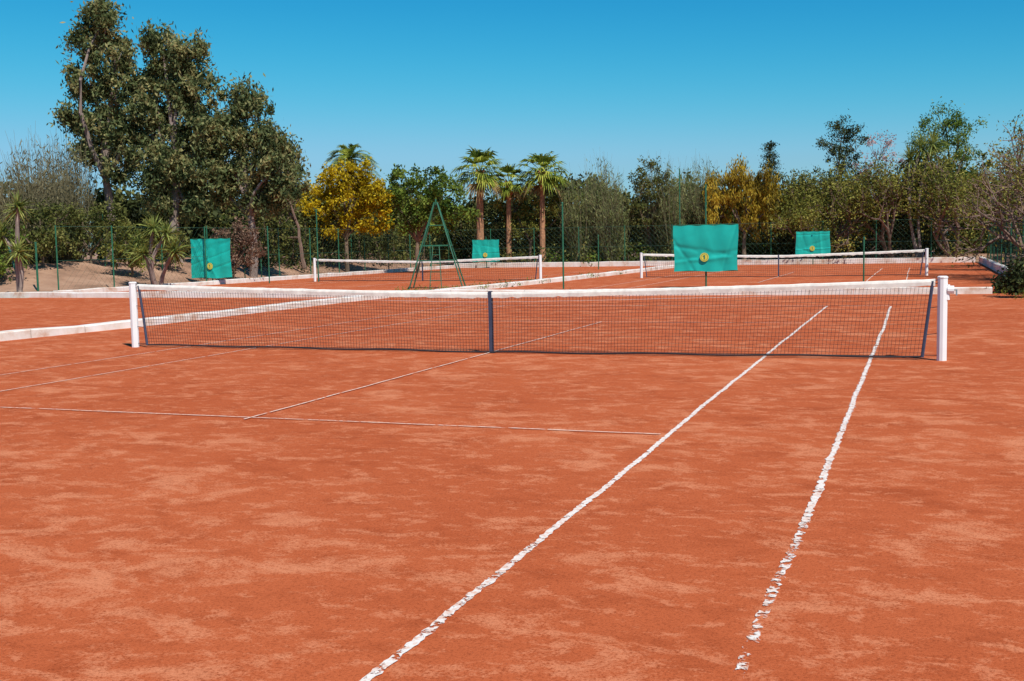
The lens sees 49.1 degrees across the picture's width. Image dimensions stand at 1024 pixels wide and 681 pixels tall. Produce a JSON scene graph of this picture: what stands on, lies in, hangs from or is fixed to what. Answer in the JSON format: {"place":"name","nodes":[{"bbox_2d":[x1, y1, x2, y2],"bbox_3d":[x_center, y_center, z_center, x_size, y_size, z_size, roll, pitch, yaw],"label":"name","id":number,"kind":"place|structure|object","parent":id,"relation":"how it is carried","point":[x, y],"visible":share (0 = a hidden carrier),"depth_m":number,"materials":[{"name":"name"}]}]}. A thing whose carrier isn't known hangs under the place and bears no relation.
{"place":"outdoors","nodes":[
{"label":"outdoors","id":0,"kind":"place"},
{"bbox_2d":[0,262,1023,680],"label":"clay court","id":1,"kind":"object","parent":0,"point":[160,538],"visible":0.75,"depth_m":7.50,"materials":[{"name":"orange soil"}]},
{"bbox_2d":[0,295,388,340],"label":"court kerb","id":2,"kind":"structure","parent":1,"relation":"on","point":[8,335],"depth_m":24.47,"materials":[{"name":"paint"}]},
{"bbox_2d":[53,265,453,291],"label":"court kerb","id":3,"kind":"structure","parent":1,"relation":"on","point":[201,283],"depth_m":53.99,"materials":[{"name":"paint"}]},
{"bbox_2d":[194,272,587,291],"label":"court lines","id":4,"kind":"object","parent":1,"relation":"on","point":[420,275],"visible":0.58,"depth_m":50.08,"materials":[{"name":"white paint"}]},
{"bbox_2d":[313,255,541,280],"bbox_3d":[-4.067,-3.155,50.914,11.734,1.312,0.134,1,5,24],"label":"tennis net","id":5,"kind":"object","parent":1,"relation":"on","point":[464,261],"visible":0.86,"depth_m":50.85,"materials":[{"name":"white fabric"}]},
{"bbox_2d":[409,199,465,289],"bbox_3d":[-2.808,-3.585,41.718,2.048,3.328,1.340,-1,5,3],"label":"umpire ladder frame","id":6,"kind":"object","parent":1,"relation":"on","point":[427,229],"visible":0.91,"depth_m":41.49,"materials":[{"name":"green paint"}]},
{"bbox_2d":[2,305,891,680],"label":"court lines","id":7,"kind":"object","parent":1,"relation":"on","point":[450,611],"visible":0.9,"depth_m":7.33,"materials":[{"name":"white paint"}]},
{"bbox_2d":[0,287,991,297],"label":"court kerb","id":8,"kind":"structure","parent":1,"relation":"on","point":[973,290],"depth_m":35.52,"materials":[{"name":"paint"}]},
{"bbox_2d":[128,276,956,360],"bbox_3d":[-0.338,-0.263,16.822,13.049,1.312,0.134,1,5,20],"label":"tennis net","id":9,"kind":"object","parent":1,"relation":"on","point":[945,289],"visible":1,"depth_m":16.49,"materials":[{"name":"black fabric"}]},
{"bbox_2d":[433,265,673,289],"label":"court kerb","id":10,"kind":"structure","parent":1,"relation":"on","point":[556,279],"depth_m":46.62,"materials":[{"name":"paint"}]},
{"bbox_2d":[454,257,974,267],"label":"court kerb","id":11,"kind":"structure","parent":1,"relation":"on","point":[741,262],"depth_m":70.25,"materials":[{"name":"paint"}]},
{"bbox_2d":[591,268,909,288],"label":"court lines","id":12,"kind":"object","parent":1,"relation":"on","point":[753,282],"visible":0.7,"depth_m":45.47,"materials":[{"name":"white paint"}]},
{"bbox_2d":[640,248,928,277],"bbox_3d":[11.313,-3.157,47.564,11.934,1.312,0.134,1,5,18],"label":"tennis net","id":13,"kind":"object","parent":1,"relation":"on","point":[925,250],"visible":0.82,"depth_m":47.34,"materials":[{"name":"white fabric"}]},
{"bbox_2d":[0,239,1023,291],"bbox_3d":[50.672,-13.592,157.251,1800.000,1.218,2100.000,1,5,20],"label":"ground","id":14,"kind":"structure","parent":0,"point":[47,276],"depth_m":51.29,"materials":[{"name":"brown soil"}]},
{"bbox_2d":[0,181,21,277],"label":"tamarisk bush","id":15,"kind":"object","parent":14,"relation":"on","point":[2,206],"visible":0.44,"depth_m":46.14,"materials":[{"name":"green plant"}]},
{"bbox_2d":[8,246,15,274],"bbox_3d":[-18.675,-2.471,42.199,0.100,2.248,1.338,-6,7,-42],"label":"fence post","id":16,"kind":"object","parent":14,"relation":"on","point":[13,263],"visible":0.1,"depth_m":42.28,"materials":[{"name":"green metal"}]},
{"bbox_2d":[0,225,35,281],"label":"garden shrub","id":17,"kind":"object","parent":14,"relation":"on","point":[3,266],"visible":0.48,"depth_m":45.40,"materials":[{"name":"green plant"}]},
{"bbox_2d":[0,191,37,291],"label":"yucca plant","id":18,"kind":"object","parent":14,"relation":"on","point":[17,253],"visible":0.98,"depth_m":40.98,"materials":[{"name":"green plant"}]},
{"bbox_2d":[0,136,58,266],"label":"tamarisk bush","id":19,"kind":"object","parent":14,"relation":"on","point":[24,186],"visible":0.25,"depth_m":49.41,"materials":[{"name":"green plant"}]},
{"bbox_2d":[34,242,38,290],"bbox_3d":[-18.734,-2.769,44.214,0.096,2.230,0.096,3,7,42],"label":"fence post","id":20,"kind":"object","parent":14,"relation":"on","point":[36,259],"visible":0.79,"depth_m":44.18,"materials":[{"name":"green metal"}]},
{"bbox_2d":[2,120,76,263],"bbox_3d":[-23.053,-7.133,54.948,3.094,7.231,3.944,3,6,39],"label":"tamarisk bush","id":21,"kind":"object","parent":14,"relation":"on","point":[49,260],"visible":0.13,"depth_m":54.57,"materials":[{"name":"green plant"}]},
{"bbox_2d":[2,197,82,266],"bbox_3d":[-20.278,-4.567,48.007,3.900,3.206,3.030,-3,5,-17],"label":"garden shrub","id":22,"kind":"object","parent":14,"relation":"on","point":[42,233],"visible":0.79,"depth_m":47.80,"materials":[{"name":"green plant"}]},
{"bbox_2d":[10,217,81,262],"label":"garden shrub","id":23,"kind":"object","parent":14,"relation":"on","point":[71,233],"visible":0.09,"depth_m":50.57,"materials":[{"name":"green plant"}]},
{"bbox_2d":[10,137,113,262],"bbox_3d":[-21.419,-6.627,53.342,4.003,6.386,4.407,1,5,20],"label":"tamarisk bush","id":24,"kind":"object","parent":14,"relation":"on","point":[68,198],"visible":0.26,"depth_m":53.40,"materials":[{"name":"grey plant"}]},
{"bbox_2d":[28,122,98,260],"bbox_3d":[-23.084,-7.557,58.191,3.718,7.411,4.348,-2,5,-9],"label":"tamarisk bush","id":25,"kind":"object","parent":14,"relation":"on","point":[89,176],"visible":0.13,"depth_m":57.91,"materials":[{"name":"green plant"}]},
{"bbox_2d":[44,196,139,263],"bbox_3d":[-19.605,-4.975,51.913,4.383,3.337,2.788,-1,5,-3],"label":"garden shrub","id":26,"kind":"object","parent":14,"relation":"on","point":[93,213],"visible":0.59,"depth_m":51.53,"materials":[{"name":"green plant"}]},
{"bbox_2d":[46,0,148,259],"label":"eucalyptus tree","id":27,"kind":"object","parent":14,"relation":"on","point":[92,40],"visible":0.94,"depth_m":56.31,"materials":[{"name":"green plant"}]},
{"bbox_2d":[102,214,105,266],"bbox_3d":[-18.841,-4.475,51.784,0.072,2.730,0.072,3,7,42],"label":"fence post","id":28,"kind":"object","parent":14,"relation":"on","point":[104,244],"visible":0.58,"depth_m":51.81,"materials":[{"name":"green metal"}]},
{"bbox_2d":[91,219,160,276],"bbox_3d":[-17.193,-4.062,49.890,2.990,2.983,2.625,-3,5,-24],"label":"garden shrub","id":29,"kind":"object","parent":14,"relation":"on","point":[124,236],"visible":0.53,"depth_m":49.50,"materials":[{"name":"green plant"}]},
{"bbox_2d":[121,213,190,284],"bbox_3d":[-14.859,-3.677,46.705,3.557,3.363,1.980,1,5,20],"label":"yucca plant","id":30,"kind":"object","parent":14,"relation":"on","point":[147,256],"visible":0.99,"depth_m":46.62,"materials":[{"name":"green plant"}]},
{"bbox_2d":[143,222,190,269],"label":"garden shrub","id":31,"kind":"object","parent":14,"relation":"on","point":[184,249],"visible":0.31,"depth_m":53.25,"materials":[{"name":"green plant"}]},
{"bbox_2d":[115,16,230,262],"bbox_3d":[-16.872,-9.890,56.047,6.066,12.402,4.212,1,5,20],"label":"eucalyptus tree","id":32,"kind":"object","parent":14,"relation":"on","point":[172,180],"visible":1,"depth_m":55.38,"materials":[{"name":"green plant"}]},
{"bbox_2d":[0,177,371,258],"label":"hedge","id":33,"kind":"object","parent":14,"relation":"on","point":[135,214],"visible":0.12,"depth_m":67.77,"materials":[{"name":"green plant"}]},
{"bbox_2d":[190,238,232,280],"bbox_3d":[-13.805,-3.524,51.477,2.170,2.317,0.172,1,5,19],"label":"windscreen banner","id":34,"kind":"object","parent":14,"relation":"on","point":[218,262],"visible":0.98,"depth_m":51.40,"materials":[{"name":"teal fabric"}]},
{"bbox_2d":[208,213,270,278],"bbox_3d":[-13.466,-4.394,53.791,3.676,3.683,2.584,-3,5,-18],"label":"dry shrub","id":35,"kind":"object","parent":14,"relation":"on","point":[243,238],"visible":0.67,"depth_m":53.63,"materials":[{"name":"brown plant"}]},
{"bbox_2d":[201,71,317,277],"bbox_3d":[-13.079,-8.246,56.464,6.708,10.623,3.730,1,5,20],"label":"eucalyptus tree","id":36,"kind":"object","parent":14,"relation":"on","point":[272,150],"visible":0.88,"depth_m":56.01,"materials":[{"name":"green plant"}]},
{"bbox_2d":[267,226,269,282],"bbox_3d":[-11.266,-3.813,51.868,0.072,2.930,0.072,-1,5,-2],"label":"fence post","id":37,"kind":"object","parent":14,"relation":"on","point":[268,255],"visible":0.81,"depth_m":51.83,"materials":[{"name":"green metal"}]},
{"bbox_2d":[234,123,310,268],"bbox_3d":[-13.143,-7.585,63.186,4.633,8.571,7.812,-4,6,-31],"label":"bare tree","id":38,"kind":"object","parent":14,"relation":"on","point":[294,219],"visible":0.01,"depth_m":62.10,"materials":[{"name":"brown plant"}]},
{"bbox_2d":[316,209,318,281],"bbox_3d":[-9.078,-4.270,52.312,0.072,3.680,0.072,3,7,42],"label":"fence post","id":39,"kind":"object","parent":14,"relation":"on","point":[317,246],"visible":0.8,"depth_m":52.27,"materials":[{"name":"green metal"}]},
{"bbox_2d":[217,191,448,272],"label":"hedge","id":40,"kind":"object","parent":14,"relation":"on","point":[290,257],"visible":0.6,"depth_m":66.15,"materials":[{"name":"green plant"}]},
{"bbox_2d":[295,156,399,271],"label":"yellow mimosa tree","id":41,"kind":"object","parent":14,"relation":"on","point":[365,187],"visible":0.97,"depth_m":65.24,"materials":[{"name":"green plant"}]},
{"bbox_2d":[323,144,379,207],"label":"date palm tree","id":42,"kind":"object","parent":14,"relation":"on","point":[348,153],"visible":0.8,"depth_m":84.25,"materials":[{"name":"green plant"}]},
{"bbox_2d":[372,163,480,272],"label":"green tree","id":43,"kind":"object","parent":14,"relation":"on","point":[417,210],"visible":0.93,"depth_m":65.01,"materials":[{"name":"green plant"}]},
{"bbox_2d":[449,147,506,262],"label":"fan palm tree","id":44,"kind":"object","parent":14,"relation":"on","point":[483,181],"visible":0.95,"depth_m":76.62,"materials":[{"name":"green plant"}]},
{"bbox_2d":[472,237,499,267],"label":"windscreen banner","id":45,"kind":"object","parent":14,"relation":"on","point":[485,248],"visible":0.94,"depth_m":75.06,"materials":[{"name":"teal fabric"}]},
{"bbox_2d":[485,163,531,262],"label":"fan palm tree","id":46,"kind":"object","parent":14,"relation":"on","point":[510,188],"visible":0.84,"depth_m":77.64,"materials":[{"name":"green plant"}]},
{"bbox_2d":[54,218,988,289],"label":"chain link fence","id":47,"kind":"object","parent":14,"relation":"on","point":[364,251],"visible":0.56,"depth_m":65.86,"materials":[{"name":"green metal"}]},
{"bbox_2d":[490,189,583,261],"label":"green tree","id":48,"kind":"object","parent":14,"relation":"on","point":[532,223],"visible":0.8,"depth_m":77.78,"materials":[{"name":"green plant"}]},
{"bbox_2d":[513,151,572,261],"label":"fan palm tree","id":49,"kind":"object","parent":14,"relation":"on","point":[545,182],"visible":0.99,"depth_m":76.70,"materials":[{"name":"green plant"}]},
{"bbox_2d":[561,202,563,288],"bbox_3d":[1.782,-3.159,39.173,0.072,3.330,0.072,-1,5,-2],"label":"fence post","id":50,"kind":"object","parent":14,"relation":"on","point":[562,246],"visible":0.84,"depth_m":39.14,"materials":[{"name":"green metal"}]},
{"bbox_2d":[555,160,598,261],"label":"tamarisk bush","id":51,"kind":"object","parent":14,"relation":"on","point":[573,220],"visible":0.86,"depth_m":75.40,"materials":[{"name":"green plant"}]},
{"bbox_2d":[492,238,673,266],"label":"hedge","id":52,"kind":"object","parent":14,"relation":"on","point":[559,257],"visible":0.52,"depth_m":74.90,"materials":[{"name":"green plant"}]},
{"bbox_2d":[166,150,1023,262],"bbox_3d":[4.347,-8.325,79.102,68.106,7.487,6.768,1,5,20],"label":"hedge","id":53,"kind":"object","parent":14,"relation":"on","point":[755,250],"visible":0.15,"depth_m":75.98,"materials":[{"name":"green plant"}]},
{"bbox_2d":[598,235,598,268],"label":"fence post","id":54,"kind":"object","parent":14,"relation":"on","point":[598,251],"visible":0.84,"depth_m":65.75,"materials":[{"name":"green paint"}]},
{"bbox_2d":[578,150,621,261],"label":"tamarisk bush","id":55,"kind":"object","parent":14,"relation":"on","point":[597,188],"visible":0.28,"depth_m":75.80,"materials":[{"name":"green plant"}]},
{"bbox_2d":[585,164,634,260],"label":"tamarisk bush","id":56,"kind":"object","parent":14,"relation":"on","point":[613,243],"visible":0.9,"depth_m":74.42,"materials":[{"name":"green plant"}]},
{"bbox_2d":[617,155,681,260],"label":"green tree","id":57,"kind":"object","parent":14,"relation":"on","point":[636,203],"visible":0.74,"depth_m":74.36,"materials":[{"name":"green plant"}]},
{"bbox_2d":[634,150,676,260],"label":"tamarisk bush","id":58,"kind":"object","parent":14,"relation":"on","point":[654,238],"visible":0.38,"depth_m":74.58,"materials":[{"name":"green plant"}]},
{"bbox_2d":[649,156,694,259],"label":"tamarisk bush","id":59,"kind":"object","parent":14,"relation":"on","point":[673,213],"visible":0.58,"depth_m":73.39,"materials":[{"name":"green plant"}]},
{"bbox_2d":[679,168,679,224],"bbox_3d":[8.933,-6.282,59.673,0.072,5.730,0.072,-1,5,-2],"label":"fence post","id":60,"kind":"object","parent":14,"relation":"on","point":[679,196],"visible":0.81,"depth_m":59.53,"materials":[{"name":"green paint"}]},
{"bbox_2d":[674,156,708,224],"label":"tamarisk bush","id":61,"kind":"object","parent":14,"relation":"on","point":[689,193],"visible":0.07,"depth_m":75.35,"materials":[{"name":"green plant"}]},
{"bbox_2d":[673,184,737,285],"bbox_3d":[6.554,-3.429,37.948,2.230,3.700,0.157,1,5,21],"label":"windscreen banner","id":62,"kind":"object","parent":14,"relation":"on","point":[706,247],"visible":0.98,"depth_m":37.92,"materials":[{"name":"teal fabric"}]},
{"bbox_2d":[684,154,728,224],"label":"tamarisk bush","id":63,"kind":"object","parent":14,"relation":"on","point":[698,213],"visible":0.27,"depth_m":73.07,"materials":[{"name":"green plant"}]},
{"bbox_2d":[395,270,1023,298],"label":"weeds","id":64,"kind":"object","parent":14,"relation":"on","point":[609,271],"visible":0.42,"depth_m":39.15,"materials":[{"name":"green plant"}]},
{"bbox_2d":[700,152,783,259],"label":"weeping yellow tree","id":65,"kind":"object","parent":14,"relation":"on","point":[757,189],"visible":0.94,"depth_m":71.84,"materials":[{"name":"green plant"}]},
{"bbox_2d":[754,140,783,183],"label":"conifer tree","id":66,"kind":"object","parent":14,"relation":"on","point":[768,156],"visible":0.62,"depth_m":83.86,"materials":[{"name":"green plant"}]},
{"bbox_2d":[763,178,846,258],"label":"acacia tree","id":67,"kind":"object","parent":14,"relation":"on","point":[793,216],"visible":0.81,"depth_m":69.76,"materials":[{"name":"green plant"}]},
{"bbox_2d":[761,165,851,258],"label":"green tree","id":68,"kind":"object","parent":14,"relation":"on","point":[803,176],"visible":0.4,"depth_m":71.42,"materials":[{"name":"green plant"}]},
{"bbox_2d":[795,228,829,264],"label":"windscreen banner","id":69,"kind":"object","parent":14,"relation":"on","point":[813,242],"visible":0.94,"depth_m":67.55,"materials":[{"name":"teal fabric"}]},
{"bbox_2d":[777,156,894,258],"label":"acacia tree","id":70,"kind":"object","parent":14,"relation":"on","point":[849,217],"visible":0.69,"depth_m":69.21,"materials":[{"name":"green plant"}]},
{"bbox_2d":[815,109,872,252],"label":"green tree","id":71,"kind":"object","parent":14,"relation":"on","point":[837,126],"visible":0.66,"depth_m":74.13,"materials":[{"name":"green plant"}]},
{"bbox_2d":[863,237,864,280],"bbox_3d":[12.880,-2.830,41.043,0.072,1.930,0.072,3,7,42],"label":"fence post","id":72,"kind":"object","parent":14,"relation":"on","point":[863,258],"visible":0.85,"depth_m":41.01,"materials":[{"name":"green metal"}]},
{"bbox_2d":[817,149,933,257],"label":"acacia tree","id":73,"kind":"object","parent":14,"relation":"on","point":[887,185],"visible":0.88,"depth_m":68.27,"materials":[{"name":"green plant"}]},
{"bbox_2d":[852,129,907,256],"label":"blossom tree","id":74,"kind":"object","parent":14,"relation":"on","point":[888,143],"visible":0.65,"depth_m":70.70,"materials":[{"name":"green plant"}]},
{"bbox_2d":[894,127,952,257],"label":"eucalyptus tree","id":75,"kind":"object","parent":14,"relation":"on","point":[910,154],"visible":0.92,"depth_m":68.51,"materials":[{"name":"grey plant"}]},
{"bbox_2d":[875,137,990,256],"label":"acacia tree","id":76,"kind":"object","parent":14,"relation":"on","point":[941,189],"visible":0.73,"depth_m":67.43,"materials":[{"name":"green plant"}]},
{"bbox_2d":[904,96,989,253],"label":"green tree","id":77,"kind":"object","parent":14,"relation":"on","point":[952,123],"visible":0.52,"depth_m":70.35,"materials":[{"name":"green plant"}]},
{"bbox_2d":[933,109,1023,267],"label":"acacia tree","id":78,"kind":"object","parent":14,"relation":"on","point":[1007,234],"visible":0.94,"depth_m":42.59,"materials":[{"name":"green plant"}]},
{"bbox_2d":[934,127,1023,253],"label":"acacia tree","id":79,"kind":"object","parent":14,"relation":"on","point":[1006,164],"visible":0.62,"depth_m":50.45,"materials":[{"name":"green plant"}]},
{"bbox_2d":[955,138,1023,263],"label":"acacia tree","id":80,"kind":"object","parent":14,"relation":"on","point":[1001,199],"visible":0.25,"depth_m":53.81,"materials":[{"name":"green plant"}]},
{"bbox_2d":[979,256,1007,275],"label":"wall","id":81,"kind":"structure","parent":14,"relation":"on","point":[990,264],"depth_m":52.41,"materials":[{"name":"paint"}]},
{"bbox_2d":[974,114,1023,247],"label":"acacia tree","id":82,"kind":"object","parent":14,"relation":"on","point":[1014,188],"visible":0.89,"depth_m":39.33,"materials":[{"name":"green plant"}]},
{"bbox_2d":[988,217,1023,265],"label":"chain link fence","id":83,"kind":"object","parent":14,"relation":"on","point":[994,247],"visible":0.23,"depth_m":52.04,"materials":[{"name":"green metal"}]},
{"bbox_2d":[990,271,1023,292],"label":"garden shrub","id":84,"kind":"object","parent":14,"relation":"on","point":[998,277],"visible":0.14,"depth_m":31.16,"materials":[{"name":"green plant"}]},
{"bbox_2d":[994,156,1023,266],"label":"acacia tree","id":85,"kind":"object","parent":14,"relation":"on","point":[1022,210],"visible":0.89,"depth_m":30.67,"materials":[{"name":"green plant"}]},
{"bbox_2d":[995,254,1023,295],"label":"garden shrub","id":86,"kind":"object","parent":14,"relation":"on","point":[1016,282],"visible":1,"depth_m":28.63,"materials":[{"name":"green plant"}]},
{"bbox_2d":[0,0,1023,249],"label":"sky","id":87,"kind":"structure","parent":0,"point":[424,83],"materials":[{"name":"blue"}]}
]}

